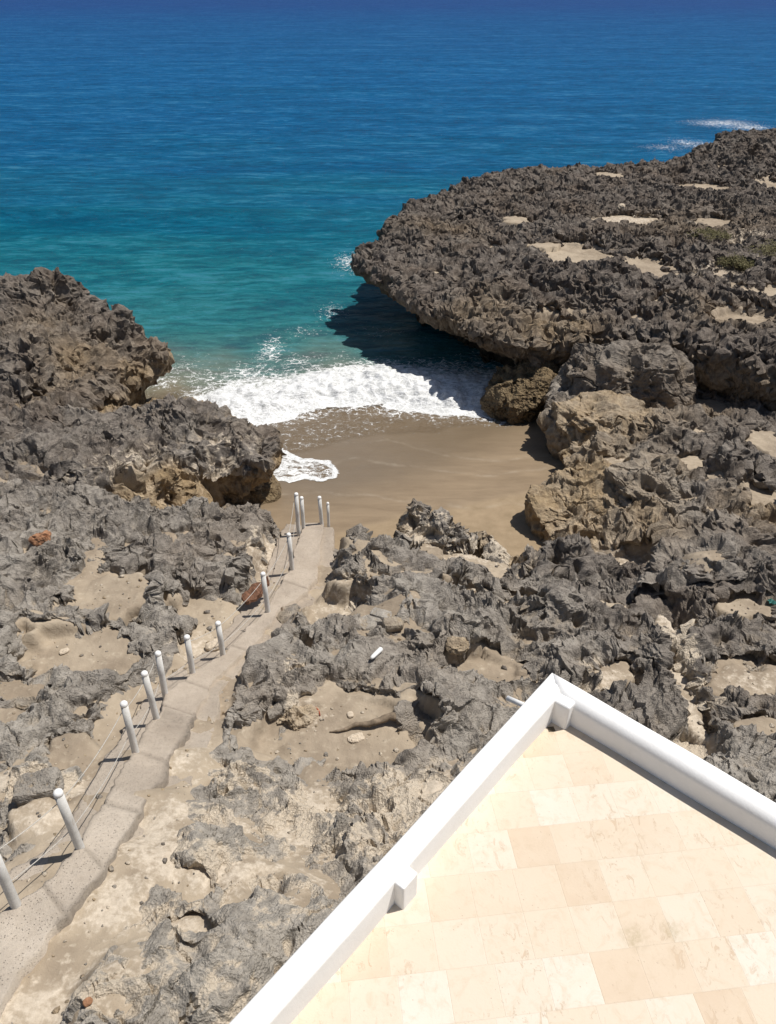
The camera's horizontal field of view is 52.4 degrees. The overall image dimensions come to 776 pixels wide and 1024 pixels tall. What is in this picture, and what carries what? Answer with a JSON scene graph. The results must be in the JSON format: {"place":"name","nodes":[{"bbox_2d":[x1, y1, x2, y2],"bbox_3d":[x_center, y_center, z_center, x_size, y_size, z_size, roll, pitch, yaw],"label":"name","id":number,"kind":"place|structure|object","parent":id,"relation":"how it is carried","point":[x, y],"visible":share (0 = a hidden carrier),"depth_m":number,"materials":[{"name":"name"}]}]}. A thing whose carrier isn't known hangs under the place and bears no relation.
{"place":"outdoors","nodes":[
{"label":"outdoors","id":0,"kind":"place"},
{"bbox_2d":[0,267,174,439],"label":"rock outcrop","id":1,"kind":"object","parent":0,"point":[65,340],"visible":0.78,"depth_m":23.73,"materials":[{"name":"stone"}]},
{"bbox_2d":[0,393,286,510],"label":"rock ledge","id":2,"kind":"object","parent":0,"point":[160,453],"visible":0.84,"depth_m":19.56,"materials":[{"name":"stone"}]},
{"bbox_2d":[0,435,201,482],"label":"sand","id":3,"kind":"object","parent":2,"relation":"on","point":[39,471],"visible":0.08,"depth_m":18.24,"materials":[{"name":"beige sand"}]},
{"bbox_2d":[0,0,775,482],"bbox_3d":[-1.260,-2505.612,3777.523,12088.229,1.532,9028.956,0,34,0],"label":"sea","id":4,"kind":"structure","parent":0,"point":[214,194],"depth_m":75.22,"materials":[{"name":"liquid"}]},
{"bbox_2d":[0,478,775,1023],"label":"rock shelf","id":5,"kind":"object","parent":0,"point":[232,962],"visible":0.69,"depth_m":12.26,"materials":[{"name":"stone"}]},
{"bbox_2d":[28,530,51,546],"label":"loose stone","id":6,"kind":"object","parent":5,"relation":"on","point":[38,539],"visible":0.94,"depth_m":14.84,"materials":[{"name":"stone"}]},
{"bbox_2d":[82,997,92,1006],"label":"loose stone","id":7,"kind":"object","parent":5,"relation":"on","point":[87,1001],"visible":1,"depth_m":6.46,"materials":[{"name":"orange stone"}]},
{"bbox_2d":[0,523,323,1018],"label":"footpath","id":8,"kind":"structure","parent":5,"relation":"on","point":[33,924],"depth_m":8.85,"materials":[{"name":"concrete"}]},
{"bbox_2d":[0,854,20,908],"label":"rope post","id":9,"kind":"object","parent":8,"relation":"on","point":[10,892],"visible":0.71,"depth_m":7.19,"materials":[{"name":"metal"}]},
{"bbox_2d":[53,788,84,849],"bbox_3d":[-3.154,3.159,7.876,0.094,1.185,0.094,-23,39,-28],"label":"rope post","id":10,"kind":"object","parent":8,"relation":"on","point":[67,816],"visible":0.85,"depth_m":7.74,"materials":[{"name":"metal"}]},
{"bbox_2d":[0,804,56,848],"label":"rope","id":11,"kind":"object","parent":10,"relation":"attached to","point":[28,827],"visible":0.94,"depth_m":7.36,"materials":[{"name":"beige fabric"}]},
{"bbox_2d":[12,832,67,880],"bbox_3d":[-3.365,3.323,7.595,0.010,0.179,0.777,15,37,22],"label":"rope","id":12,"kind":"object","parent":10,"relation":"attached to","point":[41,856],"visible":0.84,"depth_m":7.63,"materials":[{"name":"beige fabric"}]},
{"bbox_2d":[65,714,120,795],"bbox_3d":[-3.229,2.648,8.643,0.010,0.802,1.852,-1,34,-2],"label":"rope","id":13,"kind":"object","parent":10,"relation":"attached to","point":[95,756],"visible":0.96,"depth_m":8.70,"materials":[{"name":"beige fabric"}]},
{"bbox_2d":[76,738,127,823],"bbox_3d":[-3.229,3.023,8.893,0.010,0.781,1.852,-1,34,-2],"label":"rope","id":14,"kind":"object","parent":10,"relation":"attached to","point":[102,784],"visible":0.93,"depth_m":8.90,"materials":[{"name":"beige fabric"}]},
{"bbox_2d":[120,700,138,752],"bbox_3d":[-3.207,2.779,9.852,0.094,1.143,0.094,-7,33,-11],"label":"rope post","id":15,"kind":"object","parent":8,"relation":"on","point":[129,725],"visible":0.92,"depth_m":9.73,"materials":[{"name":"metal"}]},
{"bbox_2d":[141,670,159,719],"bbox_3d":[-3.214,2.603,10.754,0.094,1.195,0.094,-20,38,-25],"label":"rope post","id":16,"kind":"object","parent":8,"relation":"on","point":[150,694],"visible":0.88,"depth_m":10.62,"materials":[{"name":"metal"}]},
{"bbox_2d":[155,650,167,699],"bbox_3d":[-3.273,2.438,11.452,0.094,1.095,0.094,-25,41,-35],"label":"rope post","id":17,"kind":"object","parent":8,"relation":"on","point":[161,672],"visible":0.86,"depth_m":11.34,"materials":[{"name":"metal"}]},
{"bbox_2d":[184,634,194,673],"bbox_3d":[-3.038,2.300,12.148,0.094,1.072,0.094,22,39,27],"label":"rope post","id":18,"kind":"object","parent":8,"relation":"on","point":[188,647],"visible":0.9,"depth_m":12.02,"materials":[{"name":"paint"}]},
{"bbox_2d":[215,621,225,656],"bbox_3d":[-2.716,2.171,12.860,0.094,1.017,0.094,14,36,20],"label":"rope post","id":19,"kind":"object","parent":8,"relation":"on","point":[220,637],"visible":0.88,"depth_m":12.73,"materials":[{"name":"metal"}]},
{"bbox_2d":[286,533,293,569],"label":"rope post","id":20,"kind":"object","parent":8,"relation":"on","point":[290,551],"visible":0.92,"depth_m":15.75,"materials":[{"name":"metal"}]},
{"bbox_2d":[300,496,305,529],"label":"rope post","id":21,"kind":"object","parent":8,"relation":"on","point":[302,511],"visible":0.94,"depth_m":17.63,"materials":[{"name":"metal"}]},
{"bbox_2d":[317,496,323,526],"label":"rope post","id":22,"kind":"object","parent":8,"relation":"on","point":[320,510],"visible":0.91,"depth_m":17.85,"materials":[{"name":"paint"}]},
{"bbox_2d":[9,524,334,880],"bbox_3d":[-2.563,2.662,12.476,1.833,3.995,12.358,6,34,8],"label":"path apron","id":23,"kind":"object","parent":5,"relation":"on","point":[210,707],"visible":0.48,"depth_m":11.54,"materials":[{"name":"concrete"}]},
{"bbox_2d":[241,576,269,604],"bbox_3d":[-2.470,1.457,14.766,0.304,0.210,0.692,21,39,28],"label":"rusty board","id":24,"kind":"object","parent":23,"relation":"on","point":[257,594],"visible":0.77,"depth_m":14.69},
{"bbox_2d":[294,492,300,535],"bbox_3d":[-2.010,0.117,17.546,0.094,1.274,0.094,-11,34,-17],"label":"rope post","id":25,"kind":"object","parent":23,"relation":"on","point":[296,499],"visible":0.95,"depth_m":17.45,"materials":[{"name":"metal"}]},
{"bbox_2d":[326,502,329,526],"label":"rope post","id":26,"kind":"object","parent":23,"relation":"on","point":[328,515],"visible":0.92,"depth_m":18.09,"materials":[{"name":"metal"}]},
{"bbox_2d":[370,647,382,659],"bbox_3d":[-0.186,2.244,12.508,0.080,0.077,0.277,22,39,29],"label":"plastic stick","id":27,"kind":"object","parent":5,"relation":"on","point":[378,651],"visible":1,"depth_m":12.49,"materials":[{"name":"white plastic"}]},
{"bbox_2d":[0,509,775,1023],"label":"sand","id":28,"kind":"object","parent":5,"relation":"on","point":[46,989],"visible":0.23,"depth_m":10.97,"materials":[{"name":"beige sand"}]},
{"bbox_2d":[12,767,63,807],"bbox_3d":[-3.970,3.134,8.961,0.543,0.288,0.372,-9,35,-13],"label":"boulder","id":29,"kind":"object","parent":28,"relation":"on","point":[39,784],"visible":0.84,"depth_m":8.86,"materials":[{"name":"stone"}]},
{"bbox_2d":[59,647,69,654],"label":"loose stone","id":30,"kind":"object","parent":28,"relation":"on","point":[64,651],"visible":1,"depth_m":12.69,"materials":[{"name":"beige stone"}]},
{"bbox_2d":[205,638,218,651],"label":"loose stone","id":31,"kind":"object","parent":28,"relation":"on","point":[211,645],"visible":0.78,"depth_m":13.22,"materials":[{"name":"beige stone"}]},
{"bbox_2d":[260,572,269,612],"bbox_3d":[-2.208,1.571,14.301,0.094,1.180,0.137,-23,40,-31],"label":"rope post","id":32,"kind":"object","parent":28,"relation":"on","point":[265,591],"visible":0.87,"depth_m":14.18,"materials":[{"name":"metal"}]},
{"bbox_2d":[222,582,261,623],"bbox_3d":[-2.507,1.557,13.385,0.010,0.260,1.608,11,35,15],"label":"rope","id":33,"kind":"object","parent":32,"relation":"attached to","point":[243,603],"visible":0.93,"depth_m":13.45,"materials":[{"name":"grey fabric"}]},
{"bbox_2d":[224,603,262,641],"bbox_3d":[-2.507,1.904,13.617,0.010,0.341,1.608,11,35,15],"label":"rope","id":34,"kind":"object","parent":32,"relation":"attached to","point":[244,623],"visible":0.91,"depth_m":13.68,"materials":[{"name":"grey fabric"}]},
{"bbox_2d":[277,704,319,730],"bbox_3d":[-1.300,2.962,11.442,0.618,0.360,0.449,0,34,0],"label":"boulder","id":35,"kind":"object","parent":28,"relation":"on","point":[295,717],"visible":0.96,"depth_m":11.38,"materials":[{"name":"stone"}]},
{"bbox_2d":[347,711,353,717],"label":"loose stone","id":36,"kind":"object","parent":28,"relation":"on","point":[350,714],"visible":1,"depth_m":11.50,"materials":[{"name":"beige stone"}]},
{"bbox_2d":[348,732,364,742],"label":"loose stone","id":37,"kind":"object","parent":28,"relation":"on","point":[356,737],"visible":1,"depth_m":11.16,"materials":[{"name":"beige stone"}]},
{"bbox_2d":[330,712,395,732],"bbox_3d":[-0.351,3.026,11.292,0.985,0.199,0.130,-7,34,-11],"label":"driftwood","id":38,"kind":"object","parent":28,"relation":"on","point":[384,718],"visible":1,"depth_m":11.28,"materials":[{"name":"brown wood"}]},
{"bbox_2d":[359,614,381,630],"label":"boulder","id":39,"kind":"object","parent":28,"relation":"on","point":[367,622],"visible":0.76,"depth_m":13.53,"materials":[{"name":"stone"}]},
{"bbox_2d":[370,607,391,620],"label":"boulder","id":40,"kind":"object","parent":28,"relation":"on","point":[381,614],"visible":0.8,"depth_m":13.67,"materials":[{"name":"stone"}]},
{"bbox_2d":[0,474,775,1023],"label":"pebbles","id":41,"kind":"object","parent":28,"relation":"on","point":[178,866],"visible":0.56,"depth_m":10.97,"materials":[{"name":"stone"}]},
{"bbox_2d":[382,617,403,631],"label":"boulder","id":42,"kind":"object","parent":28,"relation":"on","point":[392,624],"visible":0.99,"depth_m":13.33,"materials":[{"name":"stone"}]},
{"bbox_2d":[445,635,469,654],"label":"boulder","id":43,"kind":"object","parent":28,"relation":"on","point":[454,645],"visible":1,"depth_m":12.61,"materials":[{"name":"stone"}]},
{"bbox_2d":[229,673,775,1023],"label":"terrace","id":44,"kind":"structure","parent":5,"relation":"on","point":[561,851],"depth_m":5.15,"materials":[{"name":"beige stone"}]},
{"bbox_2d":[225,404,564,556],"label":"beach","id":45,"kind":"structure","parent":0,"point":[477,475],"depth_m":22.40,"materials":[{"name":"beige sand"}]},
{"bbox_2d":[242,474,280,503],"bbox_3d":[-3.562,-0.487,21.227,1.437,0.964,1.460,0,34,0],"label":"boulder","id":46,"kind":"object","parent":45,"relation":"on","point":[269,492],"visible":0.35,"depth_m":20.71,"materials":[{"name":"beige stone"}]},
{"bbox_2d":[480,359,560,424],"bbox_3d":[4.777,-4.090,26.498,3.553,2.520,2.790,-14,36,-20],"label":"boulder","id":47,"kind":"object","parent":45,"relation":"on","point":[516,394],"visible":0.59,"depth_m":25.48,"materials":[{"name":"brown stone"}]},
{"bbox_2d":[524,455,624,544],"bbox_3d":[4.705,0.074,19.215,2.726,2.439,2.575,0,34,0],"label":"boulder","id":48,"kind":"object","parent":45,"relation":"on","point":[551,499],"visible":0.51,"depth_m":18.78,"materials":[{"name":"stone"}]},
{"bbox_2d":[549,339,697,408],"bbox_3d":[7.325,-3.976,24.406,4.561,2.775,2.461,0,34,0],"label":"boulder","id":49,"kind":"object","parent":45,"relation":"on","point":[650,372],"visible":0.7,"depth_m":23.53,"materials":[{"name":"stone"}]},
{"bbox_2d":[350,128,775,411],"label":"rock headland","id":50,"kind":"structure","parent":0,"point":[453,234],"depth_m":30.81,"materials":[{"name":"stone"}]},
{"bbox_2d":[435,162,775,323],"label":"sand","id":51,"kind":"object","parent":50,"relation":"on","point":[575,252],"visible":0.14,"depth_m":31.70,"materials":[{"name":"beige sand"}]},
{"bbox_2d":[617,203,624,210],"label":"loose stone","id":52,"kind":"object","parent":50,"relation":"on","point":[620,206],"visible":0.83,"depth_m":36.53,"materials":[{"name":"white stone"}]},
{"bbox_2d":[687,226,731,241],"bbox_3d":[13.318,-11.523,32.674,1.826,0.543,1.413,0,34,0],"label":"shrub","id":53,"kind":"object","parent":50,"relation":"on","point":[714,232],"visible":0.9,"depth_m":32.60,"materials":[{"name":"green plant"}]},
{"bbox_2d":[715,252,754,270],"bbox_3d":[13.301,-9.485,29.759,1.757,0.714,1.328,0,34,0],"label":"shrub","id":54,"kind":"object","parent":50,"relation":"on","point":[743,265],"visible":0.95,"depth_m":29.78,"materials":[{"name":"green plant"}]},
{"bbox_2d":[743,238,775,257],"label":"shrub","id":55,"kind":"object","parent":50,"relation":"on","point":[768,248],"visible":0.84,"depth_m":30.45,"materials":[{"name":"green plant"}]},
{"bbox_2d":[544,390,651,459],"bbox_3d":[6.107,-2.211,23.156,3.138,2.452,2.463,0,34,0],"label":"boulder","id":56,"kind":"object","parent":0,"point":[610,409],"visible":0.49,"depth_m":22.49,"materials":[{"name":"stone"}]},
{"bbox_2d":[536,381,775,603],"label":"rock terrace","id":57,"kind":"object","parent":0,"point":[681,528],"visible":0.57,"depth_m":18.32,"materials":[{"name":"stone"}]},
{"bbox_2d":[604,451,688,508],"bbox_3d":[6.333,-0.346,19.036,2.519,2.031,2.158,0,34,0],"label":"boulder","id":58,"kind":"object","parent":57,"relation":"on","point":[632,479],"visible":0.38,"depth_m":18.24,"materials":[{"name":"stone"}]},
{"bbox_2d":[598,399,775,596],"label":"sand","id":59,"kind":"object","parent":57,"relation":"on","point":[764,442],"visible":0.15,"depth_m":18.42,"materials":[{"name":"beige sand"}]}
]}

